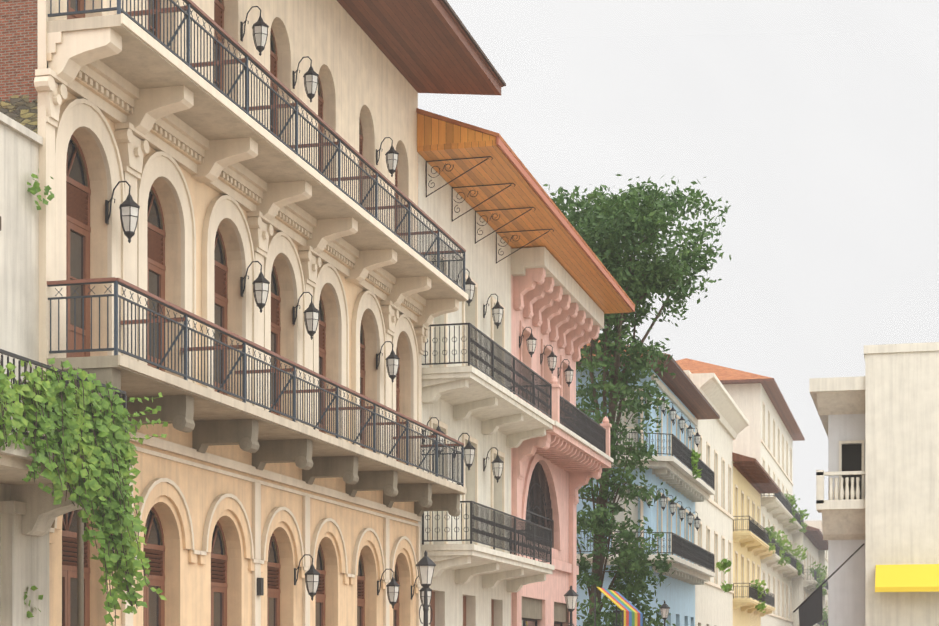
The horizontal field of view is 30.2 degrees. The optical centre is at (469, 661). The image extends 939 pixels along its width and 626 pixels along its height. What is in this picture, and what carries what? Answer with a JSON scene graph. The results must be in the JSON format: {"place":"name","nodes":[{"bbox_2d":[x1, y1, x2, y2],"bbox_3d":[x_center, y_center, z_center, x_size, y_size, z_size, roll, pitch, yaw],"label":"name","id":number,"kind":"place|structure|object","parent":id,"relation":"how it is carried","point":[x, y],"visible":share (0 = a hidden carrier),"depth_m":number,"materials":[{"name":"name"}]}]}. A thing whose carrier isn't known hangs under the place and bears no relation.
{"place":"outdoors","nodes":[
{"label":"outdoors","id":0,"kind":"place"},
{"bbox_2d":[0,0,505,625],"bbox_3d":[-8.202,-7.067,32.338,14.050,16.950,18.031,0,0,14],"label":"building","id":1,"kind":"structure","parent":0,"point":[248,280],"depth_m":29.24,"materials":[{"name":"beige paint"}]},
{"bbox_2d":[416,551,669,625],"bbox_3d":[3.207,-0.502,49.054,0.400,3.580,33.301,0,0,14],"label":"street lamps","id":2,"kind":"object","parent":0,"point":[425,564],"depth_m":33.34,"materials":[{"name":"black metal"}]},
{"bbox_2d":[594,587,642,625],"bbox_3d":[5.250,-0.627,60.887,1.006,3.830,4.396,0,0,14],"label":"striped awning","id":3,"kind":"object","parent":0,"point":[632,615],"depth_m":60.40,"materials":[{"name":"multicoloured fabric"}]},
{"bbox_2d":[576,339,719,625],"bbox_3d":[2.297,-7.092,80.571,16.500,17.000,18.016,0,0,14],"label":"building","id":4,"kind":"structure","parent":0,"point":[676,522],"depth_m":75.66,"materials":[{"name":"paint"}]},
{"bbox_2d":[418,0,938,520],"label":"sky","id":5,"kind":"structure","parent":0,"point":[577,10],"materials":[{"name":"white"}]},
{"bbox_2d":[628,370,748,625],"bbox_3d":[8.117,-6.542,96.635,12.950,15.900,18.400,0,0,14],"label":"building","id":6,"kind":"structure","parent":0,"point":[713,600],"depth_m":95.58,"materials":[{"name":"white paint"}]},
{"bbox_2d":[676,358,804,625],"bbox_3d":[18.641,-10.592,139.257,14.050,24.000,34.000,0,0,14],"label":"tall white house","id":7,"kind":"structure","parent":0,"point":[775,409],"depth_m":129.44,"materials":[{"name":"paint"}]},
{"bbox_2d":[732,452,780,625],"bbox_3d":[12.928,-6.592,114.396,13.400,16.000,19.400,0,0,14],"label":"yellow house","id":8,"kind":"structure","parent":0,"point":[750,536],"depth_m":109.98,"materials":[{"name":"paint"}]},
{"bbox_2d":[690,449,827,625],"bbox_3d":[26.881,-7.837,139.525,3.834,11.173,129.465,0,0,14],"label":"balcony plants","id":9,"kind":"object","parent":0,"point":[725,564],"depth_m":126.77,"materials":[{"name":"green plant"}]},
{"bbox_2d":[793,526,827,625],"bbox_3d":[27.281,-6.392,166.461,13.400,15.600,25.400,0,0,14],"label":"building","id":10,"kind":"structure","parent":0,"point":[813,558],"depth_m":155.05,"materials":[{"name":"white paint"}]},
{"bbox_2d":[804,520,827,625],"bbox_3d":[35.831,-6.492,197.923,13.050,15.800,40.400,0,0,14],"label":"house","id":11,"kind":"structure","parent":0,"point":[822,552],"depth_m":177.28,"materials":[{"name":"white paint"}]},
{"bbox_2d":[809,342,938,625],"bbox_3d":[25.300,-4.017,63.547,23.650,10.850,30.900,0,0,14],"label":"white house","id":12,"kind":"structure","parent":0,"point":[880,420],"depth_m":51.86,"materials":[{"name":"paint"}]},
{"bbox_2d":[793,543,864,625],"bbox_3d":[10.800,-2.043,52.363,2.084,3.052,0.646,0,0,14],"label":"flag on pole","id":13,"kind":"object","parent":12,"relation":"attached to","point":[810,607],"depth_m":52.34,"materials":[{"name":"grey fabric"}]},
{"label":"ground","id":14,"kind":"structure","parent":0,"visible":0},
{"bbox_2d":[0,112,129,625],"bbox_3d":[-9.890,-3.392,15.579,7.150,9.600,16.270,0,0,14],"label":"building","id":15,"kind":"structure","parent":14,"relation":"on","point":[30,512],"depth_m":21.87,"materials":[{"name":"white paint"}]},
{"bbox_2d":[0,169,167,625],"bbox_3d":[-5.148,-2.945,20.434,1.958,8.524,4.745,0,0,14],"label":"vine plant","id":16,"kind":"object","parent":15,"relation":"attached to","point":[91,436],"depth_m":21.25,"materials":[{"name":"green plant"}]},
{"bbox_2d":[416,108,634,625],"bbox_3d":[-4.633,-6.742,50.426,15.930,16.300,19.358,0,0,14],"label":"white and pink houses","id":17,"kind":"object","parent":14,"relation":"on","point":[514,334],"depth_m":45.73,"materials":[{"name":"paint"}]},
{"bbox_2d":[543,174,730,625],"bbox_3d":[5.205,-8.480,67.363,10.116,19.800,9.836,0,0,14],"label":"tree","id":18,"kind":"object","parent":14,"relation":"on","point":[628,224],"depth_m":65.97,"materials":[{"name":"green plant"}]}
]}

